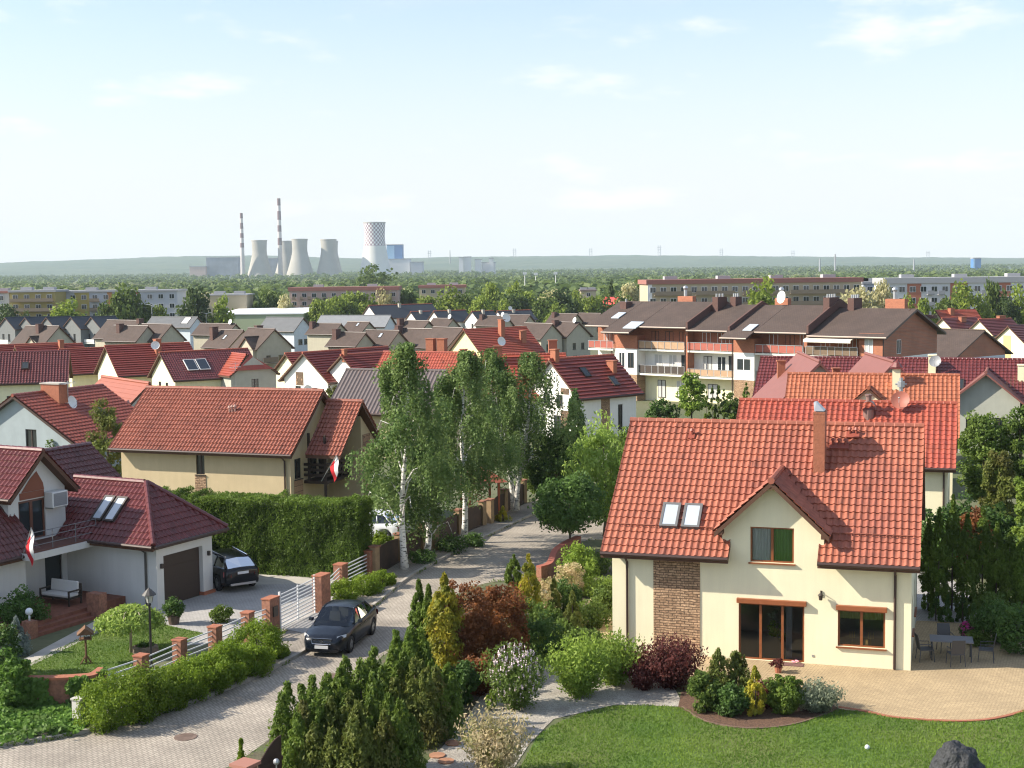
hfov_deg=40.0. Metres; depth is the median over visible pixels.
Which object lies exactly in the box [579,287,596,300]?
apartment block
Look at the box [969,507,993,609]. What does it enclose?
tall thuja
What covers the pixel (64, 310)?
distant tree
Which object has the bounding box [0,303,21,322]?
distant tree
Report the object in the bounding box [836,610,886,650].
window
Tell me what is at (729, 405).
broadleaf tree
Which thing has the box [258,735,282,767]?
board gate
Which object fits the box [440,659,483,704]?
garden shrub
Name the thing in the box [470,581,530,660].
bronze shrub
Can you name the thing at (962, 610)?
cone thuja
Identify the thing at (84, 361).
detached house
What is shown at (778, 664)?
flower pot
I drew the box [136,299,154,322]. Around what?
distant tree
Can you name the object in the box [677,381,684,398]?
window
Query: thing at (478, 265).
factory building
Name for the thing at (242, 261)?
chimney stack
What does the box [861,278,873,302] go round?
apartment block
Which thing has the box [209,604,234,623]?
driveway shrub
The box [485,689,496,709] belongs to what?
spire conifer
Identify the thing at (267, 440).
detached house
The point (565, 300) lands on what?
distant tree
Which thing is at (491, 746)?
variegated willow
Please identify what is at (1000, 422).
window
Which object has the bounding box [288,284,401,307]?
apartment block
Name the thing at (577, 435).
spruce
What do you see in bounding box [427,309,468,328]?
detached house
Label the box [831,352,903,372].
detached house
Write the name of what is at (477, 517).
board fence
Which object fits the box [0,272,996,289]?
blossoming woodland
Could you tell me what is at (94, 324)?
detached house
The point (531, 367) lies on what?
birch tree
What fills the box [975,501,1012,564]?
tall bush
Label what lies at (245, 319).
hall
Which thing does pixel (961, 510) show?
tall bush
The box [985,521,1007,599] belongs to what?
tall thuja
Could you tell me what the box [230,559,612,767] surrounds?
planting bed
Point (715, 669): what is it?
yew
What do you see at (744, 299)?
window
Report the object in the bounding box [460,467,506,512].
garden arbour
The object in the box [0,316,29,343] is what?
detached house
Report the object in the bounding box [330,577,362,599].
clipped shrub
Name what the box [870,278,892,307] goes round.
distant tree
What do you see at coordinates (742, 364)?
window
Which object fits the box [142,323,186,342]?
detached house
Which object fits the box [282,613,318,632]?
driveway apron
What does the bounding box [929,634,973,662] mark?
garden table
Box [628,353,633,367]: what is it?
window
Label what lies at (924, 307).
distant tree
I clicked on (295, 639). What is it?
sidewalk
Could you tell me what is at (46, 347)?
detached house
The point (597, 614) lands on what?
garden shrub
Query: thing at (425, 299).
distant tree
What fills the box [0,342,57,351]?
detached house
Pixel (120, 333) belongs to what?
detached house
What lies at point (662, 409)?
garden shrub
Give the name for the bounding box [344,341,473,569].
birch tree
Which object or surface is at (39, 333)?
detached house
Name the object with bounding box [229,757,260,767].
brick pillar
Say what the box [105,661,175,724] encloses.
clipped shrub
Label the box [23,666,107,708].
garden wall
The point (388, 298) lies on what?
distant tree
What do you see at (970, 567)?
tall thuja
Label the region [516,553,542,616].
golden conifer
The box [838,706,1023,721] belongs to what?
patio edging
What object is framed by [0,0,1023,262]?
sky
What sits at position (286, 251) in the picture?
cooling tower
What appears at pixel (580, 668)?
bright shrub
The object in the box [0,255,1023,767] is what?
ground
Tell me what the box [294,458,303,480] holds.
window
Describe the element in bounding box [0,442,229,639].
detached house
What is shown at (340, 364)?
detached house
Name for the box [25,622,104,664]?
garden path
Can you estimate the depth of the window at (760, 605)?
51.24 m
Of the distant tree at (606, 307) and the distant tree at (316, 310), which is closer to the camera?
the distant tree at (316, 310)
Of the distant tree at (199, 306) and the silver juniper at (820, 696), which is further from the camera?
the distant tree at (199, 306)
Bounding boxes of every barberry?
[622,653,659,690]
[632,632,708,689]
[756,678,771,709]
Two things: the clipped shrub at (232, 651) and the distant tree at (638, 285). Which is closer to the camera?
the clipped shrub at (232, 651)
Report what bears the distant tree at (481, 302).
on the ground at (154, 265)
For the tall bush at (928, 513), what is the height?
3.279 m
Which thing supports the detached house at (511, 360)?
on the ground at (154, 265)
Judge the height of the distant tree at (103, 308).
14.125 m
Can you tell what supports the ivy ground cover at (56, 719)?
on the planting bed
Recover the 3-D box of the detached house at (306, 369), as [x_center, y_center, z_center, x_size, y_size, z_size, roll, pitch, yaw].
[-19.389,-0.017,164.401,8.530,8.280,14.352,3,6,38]
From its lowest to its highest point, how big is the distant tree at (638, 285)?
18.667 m
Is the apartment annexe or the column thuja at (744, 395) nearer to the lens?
the column thuja at (744, 395)
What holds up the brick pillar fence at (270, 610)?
on the planting bed
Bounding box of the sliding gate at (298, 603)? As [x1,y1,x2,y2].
[278,577,315,631]
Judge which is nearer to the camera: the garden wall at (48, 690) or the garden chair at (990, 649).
the garden wall at (48, 690)
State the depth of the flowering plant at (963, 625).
53.91 m
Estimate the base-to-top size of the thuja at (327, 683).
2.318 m
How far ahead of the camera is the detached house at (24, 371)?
163.82 m
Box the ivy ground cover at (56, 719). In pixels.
[0,702,104,745]
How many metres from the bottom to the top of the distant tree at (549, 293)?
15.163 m
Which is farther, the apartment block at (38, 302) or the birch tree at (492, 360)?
the apartment block at (38, 302)
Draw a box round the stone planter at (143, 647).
[132,640,158,653]
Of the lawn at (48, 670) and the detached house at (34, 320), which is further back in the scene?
the detached house at (34, 320)
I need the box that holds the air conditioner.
[45,489,67,508]
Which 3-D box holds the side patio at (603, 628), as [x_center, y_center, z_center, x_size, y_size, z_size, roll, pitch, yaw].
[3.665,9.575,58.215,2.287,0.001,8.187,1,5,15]
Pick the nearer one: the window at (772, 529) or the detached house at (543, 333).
the window at (772, 529)
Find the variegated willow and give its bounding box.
[452,697,534,767]
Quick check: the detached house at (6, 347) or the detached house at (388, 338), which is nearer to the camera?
the detached house at (6, 347)
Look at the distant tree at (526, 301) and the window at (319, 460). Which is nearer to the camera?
the window at (319, 460)
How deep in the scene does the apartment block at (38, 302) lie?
401.16 m
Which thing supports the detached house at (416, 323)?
on the ground at (154, 265)
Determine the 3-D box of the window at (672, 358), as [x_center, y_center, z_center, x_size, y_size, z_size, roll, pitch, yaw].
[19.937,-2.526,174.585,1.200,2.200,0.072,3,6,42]
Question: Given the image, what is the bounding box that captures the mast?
[834,254,835,270]
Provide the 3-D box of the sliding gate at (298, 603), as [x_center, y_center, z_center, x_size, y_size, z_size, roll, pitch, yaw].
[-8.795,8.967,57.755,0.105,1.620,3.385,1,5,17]
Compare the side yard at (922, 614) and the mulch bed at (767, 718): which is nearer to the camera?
the mulch bed at (767, 718)
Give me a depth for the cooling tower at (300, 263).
3812.45 m
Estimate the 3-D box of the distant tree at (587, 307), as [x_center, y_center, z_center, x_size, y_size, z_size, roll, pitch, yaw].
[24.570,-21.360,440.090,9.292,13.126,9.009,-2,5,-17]
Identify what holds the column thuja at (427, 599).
on the planting bed at (258, 753)
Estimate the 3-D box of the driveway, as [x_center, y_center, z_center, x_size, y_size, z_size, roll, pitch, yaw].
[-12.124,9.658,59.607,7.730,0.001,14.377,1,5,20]
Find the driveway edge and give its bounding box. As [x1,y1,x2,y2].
[213,574,349,585]
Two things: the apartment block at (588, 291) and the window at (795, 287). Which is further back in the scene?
the apartment block at (588, 291)
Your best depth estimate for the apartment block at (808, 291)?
346.09 m
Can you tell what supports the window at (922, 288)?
in the apartment block at (934, 290)
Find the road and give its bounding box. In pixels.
[0,503,603,767]
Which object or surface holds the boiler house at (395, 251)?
on the ground at (154, 265)
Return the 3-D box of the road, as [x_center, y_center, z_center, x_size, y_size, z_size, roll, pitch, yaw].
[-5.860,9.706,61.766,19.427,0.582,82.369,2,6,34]
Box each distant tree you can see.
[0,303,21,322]
[44,297,87,316]
[95,300,114,315]
[107,282,143,319]
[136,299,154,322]
[152,304,169,315]
[175,285,211,322]
[207,293,234,322]
[255,290,271,307]
[258,287,292,307]
[277,293,293,307]
[307,299,336,322]
[324,294,347,314]
[342,291,379,314]
[343,303,358,314]
[354,263,397,285]
[375,285,395,304]
[400,288,418,303]
[416,295,442,309]
[436,284,468,311]
[461,292,476,308]
[467,295,496,313]
[481,282,499,304]
[484,291,496,308]
[493,288,529,309]
[494,293,524,312]
[498,297,510,309]
[501,280,521,296]
[518,290,535,311]
[530,293,557,322]
[537,289,564,300]
[543,301,566,322]
[547,288,579,312]
[572,290,586,306]
[577,295,603,313]
[591,292,613,311]
[599,287,618,296]
[606,279,614,298]
[612,290,631,304]
[616,282,639,301]
[634,278,641,297]
[746,275,775,304]
[840,292,847,303]
[841,285,881,307]
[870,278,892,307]
[902,293,914,308]
[916,295,937,322]
[933,292,958,310]
[950,278,989,318]
[974,291,995,318]
[983,276,1007,316]
[994,293,1021,324]
[1003,283,1023,324]
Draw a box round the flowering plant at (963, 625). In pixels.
[957,621,975,635]
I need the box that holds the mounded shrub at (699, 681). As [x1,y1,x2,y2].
[686,669,723,713]
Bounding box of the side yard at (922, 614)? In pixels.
[915,572,976,622]
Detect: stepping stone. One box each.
[429,752,445,758]
[438,757,453,763]
[445,740,460,745]
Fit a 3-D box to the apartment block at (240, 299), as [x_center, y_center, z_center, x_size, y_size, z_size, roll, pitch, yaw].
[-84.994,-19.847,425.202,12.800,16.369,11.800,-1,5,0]
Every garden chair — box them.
[914,632,934,662]
[936,623,954,653]
[946,641,965,666]
[978,633,996,662]
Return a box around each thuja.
[237,738,244,759]
[264,680,338,767]
[289,690,362,767]
[305,671,350,718]
[318,701,405,767]
[333,655,394,713]
[362,645,415,710]
[362,692,428,767]
[386,655,451,749]
[387,624,435,670]
[407,578,425,651]
[410,658,469,741]
[419,583,439,661]
[504,554,521,595]
[703,391,710,418]
[708,387,716,418]
[714,385,721,418]
[720,389,724,418]
[742,382,749,397]
[762,674,806,714]
[918,518,937,610]
[927,507,950,614]
[928,592,942,620]
[938,594,953,621]
[942,494,963,611]
[953,513,979,616]
[954,593,968,621]
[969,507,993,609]
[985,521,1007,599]
[997,531,1019,609]
[1009,536,1023,610]
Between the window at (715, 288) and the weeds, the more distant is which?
the window at (715, 288)
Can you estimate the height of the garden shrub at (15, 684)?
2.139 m
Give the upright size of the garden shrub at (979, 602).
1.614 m
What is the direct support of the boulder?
on the lawn at (740, 762)
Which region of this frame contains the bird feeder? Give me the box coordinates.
[77,625,93,664]
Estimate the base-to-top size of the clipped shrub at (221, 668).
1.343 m
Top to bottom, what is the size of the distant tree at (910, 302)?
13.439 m
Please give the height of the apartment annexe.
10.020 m
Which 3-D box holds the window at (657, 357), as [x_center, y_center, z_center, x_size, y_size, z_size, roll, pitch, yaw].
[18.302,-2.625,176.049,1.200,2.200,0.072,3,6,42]
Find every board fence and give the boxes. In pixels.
[368,524,426,573]
[431,499,487,550]
[485,479,526,523]
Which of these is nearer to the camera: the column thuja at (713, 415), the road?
the road
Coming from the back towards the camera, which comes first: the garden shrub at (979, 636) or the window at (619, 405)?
the window at (619, 405)
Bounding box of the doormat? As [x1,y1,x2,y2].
[783,662,803,666]
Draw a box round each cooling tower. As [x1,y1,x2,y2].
[247,240,272,276]
[275,241,291,275]
[286,239,313,275]
[317,239,340,275]
[336,241,341,271]
[359,222,390,274]
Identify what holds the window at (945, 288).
in the apartment block at (934, 290)
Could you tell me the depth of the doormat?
50.62 m
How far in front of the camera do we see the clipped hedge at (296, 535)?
66.47 m
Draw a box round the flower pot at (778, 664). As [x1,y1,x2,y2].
[768,657,784,672]
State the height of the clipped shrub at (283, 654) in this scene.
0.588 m
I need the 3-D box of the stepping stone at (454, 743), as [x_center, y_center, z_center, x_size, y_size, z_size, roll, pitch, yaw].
[-1.788,10.878,42.664,0.492,0.045,0.485,-3,5,-25]
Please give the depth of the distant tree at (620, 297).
448.31 m
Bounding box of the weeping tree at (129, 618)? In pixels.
[93,602,166,652]
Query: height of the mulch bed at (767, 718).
0.001 m
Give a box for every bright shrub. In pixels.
[544,625,616,701]
[581,624,649,686]
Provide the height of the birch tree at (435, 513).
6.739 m
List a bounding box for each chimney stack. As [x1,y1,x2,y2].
[240,213,244,274]
[277,198,282,274]
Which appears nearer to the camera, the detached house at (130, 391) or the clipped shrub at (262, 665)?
the clipped shrub at (262, 665)
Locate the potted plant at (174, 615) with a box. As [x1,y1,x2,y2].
[161,595,185,624]
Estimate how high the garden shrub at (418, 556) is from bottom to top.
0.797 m
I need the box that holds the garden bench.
[39,578,81,606]
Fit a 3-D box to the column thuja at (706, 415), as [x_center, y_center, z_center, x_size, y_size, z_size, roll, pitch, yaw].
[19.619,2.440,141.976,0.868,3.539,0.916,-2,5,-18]
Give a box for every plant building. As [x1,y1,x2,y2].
[189,266,206,276]
[268,258,277,275]
[388,259,410,273]
[410,262,423,273]
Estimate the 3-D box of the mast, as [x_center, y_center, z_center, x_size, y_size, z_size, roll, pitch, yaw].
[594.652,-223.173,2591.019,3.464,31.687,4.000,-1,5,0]
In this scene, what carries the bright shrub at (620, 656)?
on the gravel bed at (553, 701)
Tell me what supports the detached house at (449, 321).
on the ground at (154, 265)
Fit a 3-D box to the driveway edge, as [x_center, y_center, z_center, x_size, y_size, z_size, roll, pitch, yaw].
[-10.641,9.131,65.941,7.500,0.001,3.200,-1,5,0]
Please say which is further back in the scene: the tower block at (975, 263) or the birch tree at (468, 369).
the tower block at (975, 263)
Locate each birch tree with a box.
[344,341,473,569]
[392,426,466,553]
[427,350,526,541]
[463,346,546,510]
[477,351,590,510]
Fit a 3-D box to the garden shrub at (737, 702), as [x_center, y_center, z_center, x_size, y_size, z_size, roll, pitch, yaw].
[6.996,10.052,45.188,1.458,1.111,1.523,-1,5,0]
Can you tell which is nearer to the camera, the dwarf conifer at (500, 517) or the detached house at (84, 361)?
the dwarf conifer at (500, 517)
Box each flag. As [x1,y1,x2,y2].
[22,527,33,564]
[321,455,338,481]
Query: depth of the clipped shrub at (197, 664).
47.08 m
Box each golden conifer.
[423,571,465,668]
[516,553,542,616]
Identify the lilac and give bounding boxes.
[472,637,552,710]
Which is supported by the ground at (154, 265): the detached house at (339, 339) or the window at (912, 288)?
the detached house at (339, 339)
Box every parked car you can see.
[212,546,258,590]
[369,509,411,540]
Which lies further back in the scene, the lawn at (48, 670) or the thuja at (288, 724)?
the lawn at (48, 670)
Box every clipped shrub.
[70,669,154,735]
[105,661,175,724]
[143,664,199,712]
[160,652,217,703]
[186,651,241,695]
[198,639,252,686]
[223,616,291,661]
[229,637,277,677]
[264,644,290,659]
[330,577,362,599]
[351,572,385,595]
[370,568,397,587]
[372,530,389,544]
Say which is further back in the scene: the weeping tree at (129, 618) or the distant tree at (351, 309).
the distant tree at (351, 309)
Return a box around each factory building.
[458,257,463,272]
[464,256,471,271]
[474,259,481,273]
[482,262,495,273]
[489,258,493,271]
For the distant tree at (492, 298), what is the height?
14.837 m
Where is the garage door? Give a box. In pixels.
[163,547,199,602]
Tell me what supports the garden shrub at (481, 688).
on the planting bed at (258, 753)
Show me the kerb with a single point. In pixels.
(303, 650)
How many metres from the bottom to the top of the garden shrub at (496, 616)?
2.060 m
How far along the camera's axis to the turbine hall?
3985.39 m
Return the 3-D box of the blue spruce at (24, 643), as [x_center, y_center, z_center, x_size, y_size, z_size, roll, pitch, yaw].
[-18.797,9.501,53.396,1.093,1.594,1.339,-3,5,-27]
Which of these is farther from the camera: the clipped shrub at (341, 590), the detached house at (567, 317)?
the detached house at (567, 317)
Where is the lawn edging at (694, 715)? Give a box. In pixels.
[681,706,834,728]
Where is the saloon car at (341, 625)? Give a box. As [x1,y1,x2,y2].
[304,599,377,652]
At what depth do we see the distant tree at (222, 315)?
384.45 m
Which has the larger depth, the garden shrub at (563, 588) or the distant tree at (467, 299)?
the distant tree at (467, 299)
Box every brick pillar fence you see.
[107,595,279,687]
[311,549,372,612]
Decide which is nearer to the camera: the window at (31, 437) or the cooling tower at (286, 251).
the window at (31, 437)
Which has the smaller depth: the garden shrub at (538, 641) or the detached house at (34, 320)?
the garden shrub at (538, 641)
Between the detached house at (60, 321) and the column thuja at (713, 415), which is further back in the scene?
the detached house at (60, 321)
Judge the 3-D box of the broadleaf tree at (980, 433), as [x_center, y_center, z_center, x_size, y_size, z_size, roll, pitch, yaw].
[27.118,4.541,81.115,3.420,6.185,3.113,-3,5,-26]
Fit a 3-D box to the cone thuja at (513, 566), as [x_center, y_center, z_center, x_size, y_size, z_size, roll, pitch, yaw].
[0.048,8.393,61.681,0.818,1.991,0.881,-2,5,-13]
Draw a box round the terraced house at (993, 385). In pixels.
[752,354,1023,452]
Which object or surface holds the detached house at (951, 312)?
on the ground at (154, 265)
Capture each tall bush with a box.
[920,505,960,569]
[943,491,977,564]
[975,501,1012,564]
[1000,515,1023,549]
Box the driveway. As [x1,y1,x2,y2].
[145,582,349,644]
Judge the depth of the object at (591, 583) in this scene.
61.61 m
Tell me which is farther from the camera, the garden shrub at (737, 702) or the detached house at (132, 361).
the detached house at (132, 361)
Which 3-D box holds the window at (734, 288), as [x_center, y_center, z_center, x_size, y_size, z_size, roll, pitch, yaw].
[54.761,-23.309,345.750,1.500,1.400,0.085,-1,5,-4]
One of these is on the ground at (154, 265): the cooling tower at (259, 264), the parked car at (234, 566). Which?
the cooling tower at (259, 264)
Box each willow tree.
[561,409,624,535]
[606,426,628,474]
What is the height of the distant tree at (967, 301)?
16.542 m
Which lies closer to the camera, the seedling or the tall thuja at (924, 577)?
the seedling
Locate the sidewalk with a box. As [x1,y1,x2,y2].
[2,480,600,740]
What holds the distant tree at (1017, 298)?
on the ground at (154, 265)
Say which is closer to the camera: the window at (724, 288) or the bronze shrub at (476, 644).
the bronze shrub at (476, 644)
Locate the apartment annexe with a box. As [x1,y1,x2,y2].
[937,328,1013,357]
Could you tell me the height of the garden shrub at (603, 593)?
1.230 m
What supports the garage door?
in the detached house at (108, 536)
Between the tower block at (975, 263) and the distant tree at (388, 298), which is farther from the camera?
the tower block at (975, 263)
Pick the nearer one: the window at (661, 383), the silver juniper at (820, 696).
the silver juniper at (820, 696)
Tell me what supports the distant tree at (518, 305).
on the ground at (154, 265)
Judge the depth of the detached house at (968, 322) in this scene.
276.39 m
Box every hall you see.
[206,257,240,276]
[228,307,308,330]
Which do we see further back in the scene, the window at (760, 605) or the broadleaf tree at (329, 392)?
the broadleaf tree at (329, 392)
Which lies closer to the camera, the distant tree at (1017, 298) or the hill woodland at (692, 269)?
the distant tree at (1017, 298)
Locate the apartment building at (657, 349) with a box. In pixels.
[585,285,946,403]
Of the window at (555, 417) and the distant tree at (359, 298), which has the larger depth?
the distant tree at (359, 298)
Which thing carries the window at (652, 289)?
in the apartment block at (808, 291)
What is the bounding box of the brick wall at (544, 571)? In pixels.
[536,536,580,582]
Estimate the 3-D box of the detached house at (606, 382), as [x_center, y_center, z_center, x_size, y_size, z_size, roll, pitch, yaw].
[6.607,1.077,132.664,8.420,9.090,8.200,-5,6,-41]
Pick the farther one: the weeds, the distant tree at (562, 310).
the distant tree at (562, 310)
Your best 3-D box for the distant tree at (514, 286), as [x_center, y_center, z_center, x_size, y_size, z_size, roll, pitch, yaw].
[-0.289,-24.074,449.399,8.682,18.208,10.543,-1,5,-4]
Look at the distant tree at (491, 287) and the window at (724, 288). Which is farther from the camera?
the distant tree at (491, 287)
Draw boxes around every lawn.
[26,622,201,680]
[521,705,1023,767]
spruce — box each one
[5,615,32,656]
[562,388,589,471]
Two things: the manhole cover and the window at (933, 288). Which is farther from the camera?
the window at (933, 288)
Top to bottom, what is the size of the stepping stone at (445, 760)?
0.045 m
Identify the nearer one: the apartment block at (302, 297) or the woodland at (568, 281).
the apartment block at (302, 297)
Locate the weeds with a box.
[4,501,595,759]
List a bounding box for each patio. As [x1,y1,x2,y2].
[587,598,612,639]
[636,621,1023,719]
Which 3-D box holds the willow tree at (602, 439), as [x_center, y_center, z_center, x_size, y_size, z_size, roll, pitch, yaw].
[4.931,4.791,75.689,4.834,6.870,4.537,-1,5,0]
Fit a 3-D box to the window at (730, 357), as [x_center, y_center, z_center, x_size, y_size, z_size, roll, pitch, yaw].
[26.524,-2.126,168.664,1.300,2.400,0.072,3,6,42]
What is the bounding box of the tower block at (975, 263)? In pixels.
[970,258,980,269]
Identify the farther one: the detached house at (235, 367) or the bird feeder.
the detached house at (235, 367)
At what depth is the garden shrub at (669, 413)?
139.68 m
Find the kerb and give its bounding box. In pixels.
[0,500,564,746]
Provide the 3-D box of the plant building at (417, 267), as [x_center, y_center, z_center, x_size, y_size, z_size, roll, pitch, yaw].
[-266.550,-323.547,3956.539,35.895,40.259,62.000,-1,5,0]
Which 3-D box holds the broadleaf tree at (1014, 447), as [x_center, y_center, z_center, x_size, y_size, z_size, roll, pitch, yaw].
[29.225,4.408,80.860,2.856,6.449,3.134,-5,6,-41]
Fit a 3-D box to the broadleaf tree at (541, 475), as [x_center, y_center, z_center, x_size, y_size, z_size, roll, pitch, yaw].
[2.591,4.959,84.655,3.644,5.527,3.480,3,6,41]
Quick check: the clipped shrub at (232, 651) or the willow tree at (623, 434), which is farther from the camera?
the willow tree at (623, 434)
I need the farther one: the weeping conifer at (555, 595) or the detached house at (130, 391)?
the detached house at (130, 391)
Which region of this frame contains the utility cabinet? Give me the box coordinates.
[70,696,85,723]
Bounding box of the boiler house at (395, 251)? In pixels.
[386,244,403,258]
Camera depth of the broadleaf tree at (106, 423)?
88.98 m
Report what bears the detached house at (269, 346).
on the ground at (154, 265)
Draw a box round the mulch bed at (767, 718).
[678,691,836,726]
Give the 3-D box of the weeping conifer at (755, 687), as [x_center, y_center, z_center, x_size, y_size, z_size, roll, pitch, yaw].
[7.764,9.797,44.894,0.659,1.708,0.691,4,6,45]
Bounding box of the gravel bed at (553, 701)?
[426,652,679,767]
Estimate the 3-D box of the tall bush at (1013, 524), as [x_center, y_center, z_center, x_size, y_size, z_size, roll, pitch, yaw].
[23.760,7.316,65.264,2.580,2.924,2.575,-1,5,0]
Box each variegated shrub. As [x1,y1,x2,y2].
[532,576,561,609]
[553,561,585,594]
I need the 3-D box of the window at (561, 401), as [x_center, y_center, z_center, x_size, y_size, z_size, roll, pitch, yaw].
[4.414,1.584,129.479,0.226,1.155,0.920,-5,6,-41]
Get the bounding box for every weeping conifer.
[548,578,560,618]
[744,665,767,716]
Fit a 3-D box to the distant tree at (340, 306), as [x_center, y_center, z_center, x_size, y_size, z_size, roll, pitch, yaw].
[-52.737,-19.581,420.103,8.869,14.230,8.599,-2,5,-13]
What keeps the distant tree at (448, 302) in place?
on the ground at (154, 265)
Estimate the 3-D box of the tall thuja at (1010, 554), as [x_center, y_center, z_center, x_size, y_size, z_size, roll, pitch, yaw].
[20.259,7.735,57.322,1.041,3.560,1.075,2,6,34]
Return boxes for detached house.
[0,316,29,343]
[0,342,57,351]
[0,350,72,402]
[0,381,133,476]
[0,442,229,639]
[10,324,75,343]
[13,340,84,350]
[19,316,49,327]
[41,316,69,330]
[58,347,103,386]
[63,316,89,346]
[84,315,118,346]
[92,318,143,346]
[93,339,192,384]
[95,375,151,406]
[101,323,154,344]
[107,385,383,508]
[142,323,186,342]
[147,316,202,349]
[147,348,279,387]
[191,319,240,349]
[200,326,244,348]
[230,325,294,368]
[261,317,308,351]
[274,351,303,387]
[277,346,388,397]
[304,321,347,350]
[317,315,396,329]
[324,329,375,349]
[326,349,382,387]
[331,368,466,457]
[344,321,375,331]
[362,303,435,323]
[365,329,408,350]
[376,338,484,427]
[393,318,432,329]
[394,325,431,350]
[405,310,431,319]
[415,326,463,350]
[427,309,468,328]
[431,314,460,326]
[448,313,545,355]
[463,310,496,328]
[473,312,514,327]
[482,340,565,436]
[496,306,537,320]
[509,314,536,326]
[523,322,563,352]
[532,349,644,436]
[545,312,583,324]
[551,317,593,356]
[578,313,600,339]
[600,401,925,670]
[603,297,616,304]
[736,378,957,522]
[752,350,829,398]
[785,361,959,499]
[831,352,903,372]
[935,308,981,321]
[936,316,977,328]
[969,316,1017,337]
[995,324,1023,357]
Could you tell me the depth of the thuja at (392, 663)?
44.45 m
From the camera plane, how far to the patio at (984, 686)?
48.45 m
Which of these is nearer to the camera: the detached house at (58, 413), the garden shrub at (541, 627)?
the garden shrub at (541, 627)
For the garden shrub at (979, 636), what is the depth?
52.82 m
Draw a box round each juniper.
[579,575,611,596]
[797,676,847,713]
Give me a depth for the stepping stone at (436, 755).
41.53 m
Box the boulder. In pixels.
[929,740,985,767]
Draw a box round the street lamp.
[142,588,155,669]
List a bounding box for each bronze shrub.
[427,579,499,659]
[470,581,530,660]
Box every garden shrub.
[0,583,51,628]
[0,622,23,668]
[0,647,33,706]
[45,439,53,447]
[408,547,436,564]
[432,532,472,554]
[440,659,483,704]
[454,650,498,696]
[464,531,485,546]
[464,593,516,640]
[507,596,543,626]
[517,610,564,662]
[526,601,563,636]
[527,635,556,664]
[547,576,583,612]
[547,617,578,651]
[554,540,600,581]
[562,626,605,652]
[572,549,611,575]
[575,597,612,629]
[591,582,611,610]
[644,399,660,417]
[654,398,672,417]
[664,404,681,417]
[709,680,751,717]
[956,505,993,562]
[965,628,993,646]
[969,597,1019,642]
[973,591,1009,630]
[991,602,1023,654]
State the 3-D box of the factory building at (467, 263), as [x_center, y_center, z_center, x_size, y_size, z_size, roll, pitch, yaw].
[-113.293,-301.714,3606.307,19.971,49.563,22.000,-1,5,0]
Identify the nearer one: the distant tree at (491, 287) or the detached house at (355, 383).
the detached house at (355, 383)
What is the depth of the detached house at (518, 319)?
362.15 m
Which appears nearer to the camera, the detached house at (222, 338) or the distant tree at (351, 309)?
the detached house at (222, 338)
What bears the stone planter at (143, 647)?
on the lawn at (48, 670)
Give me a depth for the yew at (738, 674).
46.16 m
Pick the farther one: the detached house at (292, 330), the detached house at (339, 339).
the detached house at (292, 330)
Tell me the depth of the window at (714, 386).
170.86 m
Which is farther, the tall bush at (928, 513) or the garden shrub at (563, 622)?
the tall bush at (928, 513)
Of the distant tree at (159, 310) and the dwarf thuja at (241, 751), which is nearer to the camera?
the dwarf thuja at (241, 751)
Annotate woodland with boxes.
[0,263,1023,279]
[0,265,1023,305]
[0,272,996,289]
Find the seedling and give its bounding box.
[565,761,572,767]
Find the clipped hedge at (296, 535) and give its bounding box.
[162,485,373,579]
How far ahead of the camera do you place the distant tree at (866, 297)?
318.95 m
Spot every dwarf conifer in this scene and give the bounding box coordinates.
[494,505,512,521]
[560,590,586,631]
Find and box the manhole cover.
[174,733,196,740]
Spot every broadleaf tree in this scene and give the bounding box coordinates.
[83,398,122,475]
[325,385,336,398]
[514,466,538,498]
[527,423,582,489]
[527,469,611,538]
[675,371,706,418]
[720,392,738,418]
[956,409,1014,502]
[977,449,1017,520]
[997,405,1023,515]
[1010,460,1023,549]
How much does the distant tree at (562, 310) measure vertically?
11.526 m
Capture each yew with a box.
[703,647,732,706]
[720,650,757,694]
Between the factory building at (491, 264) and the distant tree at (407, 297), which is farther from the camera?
the factory building at (491, 264)
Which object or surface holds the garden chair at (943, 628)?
on the patio at (984, 686)
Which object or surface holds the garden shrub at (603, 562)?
on the planting bed at (258, 753)
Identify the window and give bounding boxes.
[18,497,44,537]
[26,429,36,446]
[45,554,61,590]
[195,455,205,475]
[251,379,257,386]
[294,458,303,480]
[310,458,315,473]
[318,459,323,473]
[554,415,560,428]
[557,395,562,407]
[618,404,621,430]
[619,352,624,366]
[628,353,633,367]
[650,287,655,292]
[654,354,661,365]
[658,380,665,397]
[669,355,676,366]
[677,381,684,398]
[681,355,684,371]
[702,332,710,349]
[704,356,711,373]
[708,384,717,398]
[711,286,717,290]
[717,356,725,370]
[722,286,727,290]
[729,356,731,369]
[732,286,737,291]
[737,358,750,370]
[739,603,803,661]
[742,297,747,302]
[748,527,795,565]
[793,285,798,289]
[803,285,808,289]
[813,296,818,300]
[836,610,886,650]
[865,339,872,352]
[899,286,904,291]
[910,286,915,291]
[920,286,926,291]
[931,286,936,291]
[931,297,936,302]
[942,286,947,291]
[993,418,1003,427]
[1006,285,1012,290]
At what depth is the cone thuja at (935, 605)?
56.66 m
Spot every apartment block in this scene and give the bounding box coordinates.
[0,288,10,321]
[8,287,68,316]
[66,287,186,315]
[204,291,254,316]
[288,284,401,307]
[418,282,466,302]
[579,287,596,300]
[638,274,863,304]
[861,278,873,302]
[872,273,1023,309]

